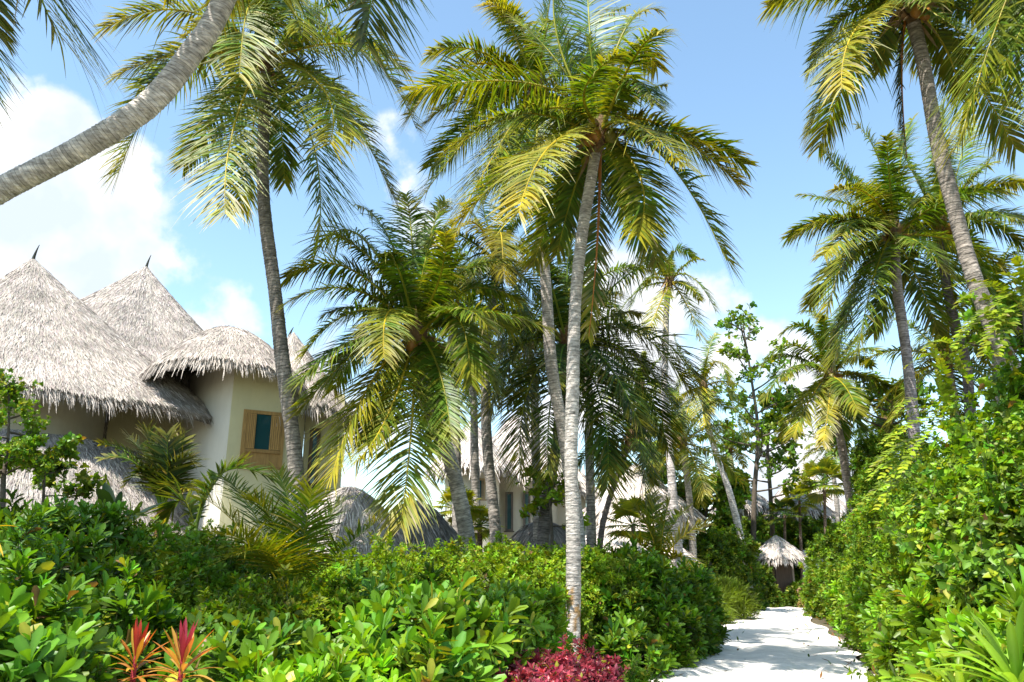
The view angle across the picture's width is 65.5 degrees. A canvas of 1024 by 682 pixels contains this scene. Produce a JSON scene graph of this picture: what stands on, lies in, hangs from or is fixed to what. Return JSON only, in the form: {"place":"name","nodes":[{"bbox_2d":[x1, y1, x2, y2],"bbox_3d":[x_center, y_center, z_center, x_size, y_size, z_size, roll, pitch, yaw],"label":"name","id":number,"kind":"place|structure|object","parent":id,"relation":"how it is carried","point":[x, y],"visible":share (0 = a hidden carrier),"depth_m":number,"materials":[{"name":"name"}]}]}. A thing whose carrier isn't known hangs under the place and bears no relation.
{"place":"outdoors","nodes":[
{"label":"outdoors","id":0,"kind":"place"},
{"bbox_2d":[0,525,16,555],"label":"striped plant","id":1,"kind":"object","parent":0,"point":[1,551],"visible":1,"depth_m":4.37,"materials":[{"name":"yellow plant"}]},
{"bbox_2d":[0,0,1023,543],"label":"sky","id":2,"kind":"structure","parent":0,"point":[734,76],"materials":[{"name":"blue"}]},
{"bbox_2d":[634,607,873,681],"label":"path","id":3,"kind":"structure","parent":0,"point":[770,646],"depth_m":15.41,"materials":[{"name":"white sand"}]},
{"bbox_2d":[724,612,878,674],"bbox_3d":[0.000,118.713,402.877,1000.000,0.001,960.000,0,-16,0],"label":"ground","id":4,"kind":"structure","parent":0,"point":[819,622],"depth_m":22.84,"materials":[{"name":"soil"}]},
{"bbox_2d":[0,368,63,520],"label":"leafy tree","id":5,"kind":"object","parent":4,"relation":"on","point":[10,397],"visible":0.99,"depth_m":9.04,"materials":[{"name":"green plant"}]},
{"bbox_2d":[1,431,109,501],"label":"leafy tree","id":6,"kind":"object","parent":4,"relation":"on","point":[67,448],"visible":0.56,"depth_m":9.51,"materials":[{"name":"green plant"}]},
{"bbox_2d":[0,0,125,129],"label":"palm tree","id":7,"kind":"object","parent":4,"relation":"on","point":[6,36],"visible":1,"depth_m":6.39,"materials":[{"name":"green plant"}]},
{"bbox_2d":[0,489,175,681],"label":"shrub","id":8,"kind":"object","parent":4,"relation":"on","point":[38,523],"visible":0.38,"depth_m":6.91,"materials":[{"name":"green plant"}]},
{"bbox_2d":[0,541,202,681],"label":"shrub","id":9,"kind":"object","parent":4,"relation":"on","point":[54,631],"visible":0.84,"depth_m":4.31,"materials":[{"name":"green plant"}]},
{"bbox_2d":[96,482,163,524],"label":"paddle leaf plant","id":10,"kind":"object","parent":4,"relation":"on","point":[106,492],"visible":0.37,"depth_m":8.43,"materials":[{"name":"green plant"}]},
{"bbox_2d":[99,618,173,681],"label":"cordyline","id":11,"kind":"object","parent":4,"relation":"on","point":[139,642],"visible":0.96,"depth_m":4.11,"materials":[{"name":"red plant"}]},
{"bbox_2d":[95,419,206,535],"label":"young palm","id":12,"kind":"object","parent":4,"relation":"on","point":[169,458],"visible":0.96,"depth_m":10.30,"materials":[{"name":"green plant"}]},
{"bbox_2d":[5,504,311,681],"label":"shrub","id":13,"kind":"object","parent":4,"relation":"on","point":[181,570],"visible":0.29,"depth_m":7.30,"materials":[{"name":"green plant"}]},
{"bbox_2d":[128,618,219,681],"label":"cordyline","id":14,"kind":"object","parent":4,"relation":"on","point":[183,649],"visible":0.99,"depth_m":4.00,"materials":[{"name":"red plant"}]},
{"bbox_2d":[0,245,361,571],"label":"thatched villa","id":15,"kind":"object","parent":4,"relation":"on","point":[114,361],"visible":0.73,"depth_m":20.80,"materials":[{"name":"beige plant"}]},
{"bbox_2d":[239,409,284,469],"bbox_3d":[-6.506,2.574,20.817,1.210,1.506,0.130,9,-19,-29],"label":"window","id":16,"kind":"structure","parent":15,"relation":"in","point":[261,438],"depth_m":20.83,"materials":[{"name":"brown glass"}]},
{"bbox_2d":[306,428,320,488],"bbox_3d":[-5.518,3.250,22.154,0.408,1.676,0.130,4,-17,-13],"label":"window","id":17,"kind":"structure","parent":15,"relation":"in","point":[313,443],"depth_m":22.19,"materials":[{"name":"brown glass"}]},
{"bbox_2d":[146,454,286,529],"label":"young palm","id":18,"kind":"object","parent":4,"relation":"on","point":[170,506],"visible":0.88,"depth_m":9.31,"materials":[{"name":"green plant"}]},
{"bbox_2d":[0,0,434,204],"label":"palm tree","id":19,"kind":"object","parent":4,"relation":"on","point":[156,96],"visible":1,"depth_m":7.43,"materials":[{"name":"green plant"}]},
{"bbox_2d":[116,606,342,681],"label":"shrub","id":20,"kind":"object","parent":4,"relation":"on","point":[274,632],"visible":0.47,"depth_m":4.83,"materials":[{"name":"green plant"}]},
{"bbox_2d":[89,0,429,555],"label":"palm tree","id":21,"kind":"object","parent":4,"relation":"on","point":[259,64],"visible":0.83,"depth_m":16.28,"materials":[{"name":"green plant"}]},
{"bbox_2d":[182,563,369,661],"bbox_3d":[-1.762,2.645,6.235,1.333,1.748,2.529,-8,-18,25],"label":"shrub","id":22,"kind":"object","parent":4,"relation":"on","point":[294,602],"visible":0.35,"depth_m":6.10,"materials":[{"name":"green plant"}]},
{"bbox_2d":[189,461,388,594],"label":"young palm","id":23,"kind":"object","parent":4,"relation":"on","point":[281,551],"visible":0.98,"depth_m":6.69,"materials":[{"name":"green plant"}]},
{"bbox_2d":[212,620,435,681],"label":"shrub","id":24,"kind":"object","parent":4,"relation":"on","point":[319,660],"visible":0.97,"depth_m":4.41,"materials":[{"name":"green plant"}]},
{"bbox_2d":[286,486,412,563],"bbox_3d":[-3.524,4.778,16.822,3.755,3.409,3.772,0,-16,0],"label":"thatched hut","id":25,"kind":"object","parent":4,"relation":"on","point":[357,506],"visible":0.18,"depth_m":16.29,"materials":[{"name":"paint"}]},
{"bbox_2d":[256,530,485,601],"bbox_3d":[-2.006,3.681,10.755,3.540,2.298,4.047,0,-16,0],"label":"shrub","id":26,"kind":"object","parent":4,"relation":"on","point":[372,563],"visible":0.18,"depth_m":11.06,"materials":[{"name":"green plant"}]},
{"bbox_2d":[272,190,556,551],"bbox_3d":[-2.014,0.990,15.596,5.403,10.281,4.934,7,-18,-24],"label":"palm tree","id":27,"kind":"object","parent":4,"relation":"on","point":[419,314],"visible":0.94,"depth_m":15.24,"materials":[{"name":"green plant"}]},
{"bbox_2d":[289,558,551,655],"bbox_3d":[-0.924,2.923,7.299,1.810,1.806,2.931,-15,-22,41],"label":"shrub","id":28,"kind":"object","parent":4,"relation":"on","point":[383,585],"visible":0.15,"depth_m":7.47,"materials":[{"name":"green plant"}]},
{"bbox_2d":[395,500,459,576],"bbox_3d":[-2.217,5.161,17.753,3.118,3.194,3.067,0,-16,0],"label":"thatched hut","id":29,"kind":"object","parent":4,"relation":"on","point":[444,530],"visible":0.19,"depth_m":17.33,"materials":[{"name":"paint"}]},
{"bbox_2d":[329,567,541,681],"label":"shrub","id":30,"kind":"object","parent":4,"relation":"on","point":[450,633],"visible":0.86,"depth_m":5.23,"materials":[{"name":"green plant"}]},
{"bbox_2d":[361,220,527,532],"bbox_3d":[-2.054,2.321,23.536,5.583,12.135,5.037,0,-16,0],"label":"palm tree","id":31,"kind":"object","parent":4,"relation":"on","point":[458,456],"visible":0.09,"depth_m":23.88,"materials":[{"name":"green plant"}]},
{"bbox_2d":[394,295,518,544],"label":"palm tree","id":32,"kind":"object","parent":4,"relation":"on","point":[474,463],"visible":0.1,"depth_m":26.96,"materials":[{"name":"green plant"}]},
{"bbox_2d":[433,485,486,525],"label":"fan palm","id":33,"kind":"object","parent":4,"relation":"on","point":[469,493],"visible":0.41,"depth_m":24.42,"materials":[{"name":"green plant"}]},
{"bbox_2d":[470,505,503,552],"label":"fan palm","id":34,"kind":"object","parent":4,"relation":"on","point":[481,534],"visible":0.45,"depth_m":24.74,"materials":[{"name":"green plant"}]},
{"bbox_2d":[414,175,574,589],"bbox_3d":[-0.409,1.174,22.296,5.406,13.650,5.281,-6,-17,19],"label":"palm tree","id":35,"kind":"object","parent":4,"relation":"on","point":[496,244],"visible":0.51,"depth_m":22.51,"materials":[{"name":"green plant"}]},
{"bbox_2d":[422,417,600,588],"bbox_3d":[0.081,8.194,39.207,11.290,9.339,6.924,12,-20,-36],"label":"thatched villa","id":36,"kind":"object","parent":4,"relation":"on","point":[511,504],"visible":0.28,"depth_m":37.08,"materials":[{"name":"paint"}]},
{"bbox_2d":[480,478,486,500],"bbox_3d":[-1.436,6.547,35.165,0.657,0.973,0.130,1,-16,-4],"label":"window","id":37,"kind":"structure","parent":36,"relation":"in","point":[482,480],"depth_m":35.17,"materials":[{"name":"glass"}]},
{"bbox_2d":[504,492,513,531],"bbox_3d":[-0.132,7.940,36.999,0.482,1.827,0.130,-1,-16,3],"label":"window","id":38,"kind":"structure","parent":36,"relation":"in","point":[508,498],"depth_m":37.00,"materials":[{"name":"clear glass"}]},
{"bbox_2d":[523,492,530,526],"bbox_3d":[0.691,7.949,37.028,0.459,1.827,0.130,2,-16,-6],"label":"window","id":39,"kind":"structure","parent":36,"relation":"in","point":[526,498],"depth_m":37.14,"materials":[{"name":"clear glass"}]},
{"bbox_2d":[388,530,660,664],"bbox_3d":[-0.018,4.512,13.915,3.961,2.478,6.434,-11,-19,33],"label":"shrub","id":40,"kind":"object","parent":4,"relation":"on","point":[528,565],"visible":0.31,"depth_m":13.73,"materials":[{"name":"green plant"}]},
{"bbox_2d":[395,0,658,557],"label":"palm tree","id":41,"kind":"object","parent":4,"relation":"on","point":[498,9],"visible":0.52,"depth_m":18.87,"materials":[{"name":"green plant"}]},
{"bbox_2d":[450,280,603,541],"bbox_3d":[0.755,3.418,25.230,4.931,10.961,5.125,-12,-20,36],"label":"palm tree","id":42,"kind":"object","parent":4,"relation":"on","point":[535,518],"visible":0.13,"depth_m":25.07,"materials":[{"name":"green plant"}]},
{"bbox_2d":[489,579,576,656],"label":"shrub","id":43,"kind":"object","parent":4,"relation":"on","point":[550,609],"visible":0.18,"depth_m":8.24,"materials":[{"name":"green plant"}]},
{"bbox_2d":[505,522,565,568],"bbox_3d":[0.968,7.259,24.938,3.623,3.174,3.599,0,-16,0],"label":"thatched hut","id":44,"kind":"object","parent":4,"relation":"on","point":[524,534],"visible":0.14,"depth_m":24.48,"materials":[{"name":"paint"}]},
{"bbox_2d":[511,465,590,551],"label":"leafy tree","id":45,"kind":"object","parent":4,"relation":"on","point":[533,508],"visible":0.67,"depth_m":18.81,"materials":[{"name":"green plant"}]},
{"bbox_2d":[491,632,629,681],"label":"red shrub","id":46,"kind":"object","parent":4,"relation":"on","point":[562,666],"visible":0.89,"depth_m":5.54,"materials":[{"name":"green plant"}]},
{"bbox_2d":[395,0,759,658],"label":"palm tree","id":47,"kind":"object","parent":4,"relation":"on","point":[593,164],"visible":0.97,"depth_m":14.20,"materials":[{"name":"green plant"}]},
{"bbox_2d":[434,229,731,565],"bbox_3d":[1.646,2.005,20.250,7.561,10.921,5.282,-5,-17,17],"label":"palm tree","id":48,"kind":"object","parent":4,"relation":"on","point":[591,363],"visible":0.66,"depth_m":19.73,"materials":[{"name":"green plant"}]},
{"bbox_2d":[517,242,654,550],"bbox_3d":[2.390,2.824,26.462,5.157,12.784,5.087,0,-16,0],"label":"palm tree","id":49,"kind":"object","parent":4,"relation":"on","point":[591,527],"visible":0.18,"depth_m":25.87,"materials":[{"name":"green plant"}]},
{"bbox_2d":[595,446,629,489],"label":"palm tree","id":50,"kind":"object","parent":4,"relation":"on","point":[604,480],"visible":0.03,"depth_m":54.44,"materials":[{"name":"green plant"}]},
{"bbox_2d":[599,494,664,545],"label":"fan palm","id":51,"kind":"object","parent":4,"relation":"on","point":[622,509],"visible":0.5,"depth_m":25.19,"materials":[{"name":"green plant"}]},
{"bbox_2d":[578,383,697,550],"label":"palm tree","id":52,"kind":"object","parent":4,"relation":"on","point":[605,514],"visible":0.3,"depth_m":24.88,"materials":[{"name":"green plant"}]},
{"bbox_2d":[613,648,662,681],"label":"shrub","id":53,"kind":"object","parent":4,"relation":"on","point":[642,675],"visible":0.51,"depth_m":9.06,"materials":[{"name":"green plant"}]},
{"bbox_2d":[585,514,700,565],"bbox_3d":[4.611,8.803,32.353,6.042,4.346,6.149,0,-16,0],"label":"thatched hut","id":54,"kind":"object","parent":4,"relation":"on","point":[615,543],"visible":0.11,"depth_m":31.41,"materials":[{"name":"paint"}]},
{"bbox_2d":[582,464,706,550],"bbox_3d":[5.556,8.531,35.013,6.127,6.351,6.004,0,-16,0],"label":"thatched hut","id":55,"kind":"object","parent":4,"relation":"on","point":[633,491],"visible":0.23,"depth_m":34.04,"materials":[{"name":"paint"}]},
{"bbox_2d":[595,351,699,453],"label":"palm tree","id":56,"kind":"object","parent":4,"relation":"on","point":[678,398],"visible":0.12,"depth_m":38.70,"materials":[{"name":"green plant"}]},
{"bbox_2d":[581,537,732,678],"bbox_3d":[2.104,5.093,15.566,3.613,2.526,6.774,-7,-17,21],"label":"shrub","id":57,"kind":"object","parent":4,"relation":"on","point":[687,615],"visible":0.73,"depth_m":14.21,"materials":[{"name":"green plant"}]},
{"bbox_2d":[607,489,713,570],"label":"young palm","id":58,"kind":"object","parent":4,"relation":"on","point":[658,540],"visible":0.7,"depth_m":18.43,"materials":[{"name":"green plant"}]},
{"bbox_2d":[610,410,722,501],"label":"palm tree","id":59,"kind":"object","parent":4,"relation":"on","point":[716,487],"visible":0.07,"depth_m":39.56,"materials":[{"name":"green plant"}]},
{"bbox_2d":[621,243,720,568],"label":"palm tree","id":60,"kind":"object","parent":4,"relation":"on","point":[665,293],"visible":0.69,"depth_m":32.16,"materials":[{"name":"green plant"}]},
{"bbox_2d":[630,389,749,559],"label":"palm tree","id":61,"kind":"object","parent":4,"relation":"on","point":[689,471],"visible":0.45,"depth_m":33.58,"materials":[{"name":"green plant"}]},
{"bbox_2d":[680,563,723,623],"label":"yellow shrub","id":62,"kind":"object","parent":4,"relation":"on","point":[693,571],"depth_m":21.01,"materials":[{"name":"green plant"}]},
{"bbox_2d":[671,332,752,604],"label":"palm tree","id":63,"kind":"object","parent":4,"relation":"on","point":[731,498],"visible":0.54,"depth_m":38.15,"materials":[{"name":"green plant"}]},
{"bbox_2d":[676,467,774,570],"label":"leafy tree","id":64,"kind":"object","parent":4,"relation":"on","point":[722,517],"visible":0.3,"depth_m":40.03,"materials":[{"name":"green plant"}]},
{"bbox_2d":[682,522,776,610],"bbox_3d":[9.536,10.303,36.147,4.424,3.955,8.568,-13,-21,38],"label":"shrub","id":65,"kind":"object","parent":4,"relation":"on","point":[714,547],"visible":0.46,"depth_m":34.48,"materials":[{"name":"green plant"}]},
{"bbox_2d":[694,418,771,520],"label":"palm tree","id":66,"kind":"object","parent":4,"relation":"on","point":[732,450],"visible":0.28,"depth_m":45.95,"materials":[{"name":"green plant"}]},
{"bbox_2d":[712,573,763,623],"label":"shrub","id":67,"kind":"object","parent":4,"relation":"on","point":[738,599],"visible":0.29,"depth_m":27.72,"materials":[{"name":"green plant"}]},
{"bbox_2d":[709,488,768,544],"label":"thatched hut","id":68,"kind":"object","parent":4,"relation":"on","point":[762,504],"visible":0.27,"depth_m":45.62,"materials":[{"name":"paint"}]},
{"bbox_2d":[695,301,810,539],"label":"leafy tree","id":69,"kind":"object","parent":4,"relation":"on","point":[749,376],"visible":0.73,"depth_m":42.38,"materials":[{"name":"green plant"}]},
{"bbox_2d":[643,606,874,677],"bbox_3d":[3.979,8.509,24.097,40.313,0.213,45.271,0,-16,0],"label":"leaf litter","id":70,"kind":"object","parent":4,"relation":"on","point":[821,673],"depth_m":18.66,"materials":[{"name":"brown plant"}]},
{"bbox_2d":[738,578,801,607],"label":"shrub","id":71,"kind":"object","parent":4,"relation":"on","point":[777,597],"visible":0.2,"depth_m":37.37,"materials":[{"name":"green plant"}]},
{"bbox_2d":[721,384,829,535],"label":"leafy tree","id":72,"kind":"object","parent":4,"relation":"on","point":[779,458],"visible":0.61,"depth_m":42.89,"materials":[{"name":"green plant"}]},
{"bbox_2d":[721,510,836,581],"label":"shrub","id":73,"kind":"object","parent":4,"relation":"on","point":[761,524],"visible":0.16,"depth_m":42.72,"materials":[{"name":"green plant"}]},
{"bbox_2d":[756,535,806,601],"bbox_3d":[13.260,11.346,39.409,3.326,3.399,3.365,0,-16,0],"label":"thatched hut","id":74,"kind":"object","parent":4,"relation":"on","point":[781,556],"visible":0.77,"depth_m":38.67,"materials":[{"name":"paint"}]},
{"bbox_2d":[775,564,794,601],"bbox_3d":[13.208,11.828,38.561,0.800,2.000,0.120,0,-16,0],"label":"door","id":75,"kind":"structure","parent":74,"relation":"in","point":[783,573],"depth_m":38.62,"materials":[{"name":"brown wood"}]},
{"bbox_2d":[761,497,809,541],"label":"fan palm","id":76,"kind":"object","parent":4,"relation":"on","point":[780,504],"visible":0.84,"depth_m":40.96,"materials":[{"name":"green plant"}]},
{"bbox_2d":[779,483,818,579],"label":"fan palm","id":77,"kind":"object","parent":4,"relation":"on","point":[799,509],"visible":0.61,"depth_m":41.08,"materials":[{"name":"green plant"}]},
{"bbox_2d":[762,494,840,579],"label":"thatched hut","id":78,"kind":"object","parent":4,"relation":"on","point":[830,513],"visible":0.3,"depth_m":43.80,"materials":[{"name":"paint"}]},
{"bbox_2d":[797,583,814,607],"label":"shrub","id":79,"kind":"object","parent":4,"relation":"on","point":[800,601],"visible":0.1,"depth_m":36.67,"materials":[{"name":"green plant"}]},
{"bbox_2d":[773,464,847,522],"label":"thatched hut","id":80,"kind":"object","parent":4,"relation":"on","point":[830,504],"visible":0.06,"depth_m":51.43,"materials":[{"name":"paint"}]},
{"bbox_2d":[798,570,827,612],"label":"shrub","id":81,"kind":"object","parent":4,"relation":"on","point":[801,590],"visible":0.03,"depth_m":32.54,"materials":[{"name":"green plant"}]},
{"bbox_2d":[803,550,822,582],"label":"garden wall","id":82,"kind":"structure","parent":4,"relation":"on","point":[806,565],"depth_m":41.38,"materials":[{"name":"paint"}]},
{"bbox_2d":[793,457,844,557],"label":"fan palm","id":83,"kind":"object","parent":4,"relation":"on","point":[830,467],"visible":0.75,"depth_m":39.43,"materials":[{"name":"green plant"}]},
{"bbox_2d":[791,423,851,520],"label":"palm tree","id":84,"kind":"object","parent":4,"relation":"on","point":[834,480],"visible":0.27,"depth_m":47.48,"materials":[{"name":"green plant"}]},
{"bbox_2d":[797,509,853,625],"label":"shrub","id":85,"kind":"object","parent":4,"relation":"on","point":[817,580],"visible":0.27,"depth_m":26.21,"materials":[{"name":"green plant"}]},
{"bbox_2d":[753,303,904,526],"bbox_3d":[11.158,3.675,26.981,4.809,11.442,5.223,-9,-19,29],"label":"palm tree","id":86,"kind":"object","parent":4,"relation":"on","point":[832,395],"visible":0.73,"depth_m":27.06,"materials":[{"name":"green plant"}]},
{"bbox_2d":[824,552,889,669],"bbox_3d":[8.501,5.828,17.732,2.654,2.241,14.753,-5,-17,17],"label":"shrub","id":87,"kind":"object","parent":4,"relation":"on","point":[867,597],"visible":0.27,"depth_m":14.58,"materials":[{"name":"green plant"}]},
{"bbox_2d":[794,371,944,458],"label":"leafy tree","id":88,"kind":"object","parent":4,"relation":"on","point":[881,392],"visible":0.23,"depth_m":28.01,"materials":[{"name":"green plant"}]},
{"bbox_2d":[805,375,941,477],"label":"palm tree","id":89,"kind":"object","parent":4,"relation":"on","point":[884,414],"visible":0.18,"depth_m":30.28,"materials":[{"name":"green plant"}]},
{"bbox_2d":[849,428,925,534],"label":"draped tree column","id":90,"kind":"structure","parent":4,"relation":"on","point":[871,450],"depth_m":25.24,"materials":[{"name":"green plant"}]},
{"bbox_2d":[756,0,1023,368],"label":"palm tree","id":91,"kind":"object","parent":4,"relation":"on","point":[927,38],"visible":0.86,"depth_m":15.36,"materials":[{"name":"green plant"}]},
{"bbox_2d":[779,114,1021,462],"bbox_3d":[10.375,0.270,20.865,5.911,14.628,5.392,-4,-17,12],"label":"palm tree","id":92,"kind":"object","parent":4,"relation":"on","point":[885,217],"visible":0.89,"depth_m":21.09,"materials":[{"name":"green plant"}]},
{"bbox_2d":[852,336,969,522],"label":"feather leaf tree","id":93,"kind":"object","parent":4,"relation":"on","point":[944,386],"visible":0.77,"depth_m":10.87,"materials":[{"name":"green plant"}]},
{"bbox_2d":[838,443,1020,651],"bbox_3d":[8.593,4.508,16.930,3.340,4.180,10.498,-5,-17,16],"label":"shrub","id":94,"kind":"object","parent":4,"relation":"on","point":[866,547],"visible":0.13,"depth_m":16.53,"materials":[{"name":"green plant"}]},
{"bbox_2d":[845,99,1023,436],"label":"palm tree","id":95,"kind":"object","parent":4,"relation":"on","point":[1011,184],"visible":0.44,"depth_m":23.28,"materials":[{"name":"green plant"}]},
{"bbox_2d":[846,326,1023,681],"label":"shrub","id":96,"kind":"object","parent":4,"relation":"on","point":[976,489],"visible":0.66,"depth_m":8.72,"materials":[{"name":"green plant"}]},
{"bbox_2d":[858,294,1015,431],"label":"palm tree","id":97,"kind":"object","parent":4,"relation":"on","point":[941,347],"visible":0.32,"depth_m":24.88,"materials":[{"name":"green plant"}]},
{"bbox_2d":[855,528,1023,681],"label":"shrub","id":98,"kind":"object","parent":4,"relation":"on","point":[915,607],"visible":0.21,"depth_m":8.91,"materials":[{"name":"green plant"}]},
{"bbox_2d":[902,651,990,681],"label":"strap leaf plant","id":99,"kind":"object","parent":4,"relation":"on","point":[958,677],"visible":0.63,"depth_m":5.04,"materials":[{"name":"green plant"}]},
{"bbox_2d":[894,564,1023,681],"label":"shrub","id":100,"kind":"object","parent":4,"relation":"on","point":[947,638],"visible":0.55,"depth_m":5.25,"materials":[{"name":"green plant"}]},
{"bbox_2d":[911,225,1022,422],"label":"palm tree","id":101,"kind":"object","parent":4,"relation":"on","point":[984,360],"visible":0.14,"depth_m":26.17,"materials":[{"name":"green plant"}]},
{"bbox_2d":[913,0,1023,192],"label":"palm tree","id":102,"kind":"object","parent":4,"relation":"on","point":[1009,33],"visible":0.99,"depth_m":12.52,"materials":[{"name":"green plant"}]},
{"bbox_2d":[915,602,1023,681],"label":"strap leaf plant","id":103,"kind":"object","parent":4,"relation":"on","point":[1010,666],"visible":0.97,"depth_m":4.62,"materials":[{"name":"green plant"}]},
{"bbox_2d":[944,242,1023,356],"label":"feather leaf tree","id":104,"kind":"object","parent":4,"relation":"on","point":[1016,261],"visible":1,"depth_m":9.69,"materials":[{"name":"green plant"}]},
{"bbox_2d":[949,291,1023,365],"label":"leafy tree","id":105,"kind":"object","parent":4,"relation":"on","point":[968,313],"visible":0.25,"depth_m":13.92,"materials":[{"name":"green plant"}]}
]}

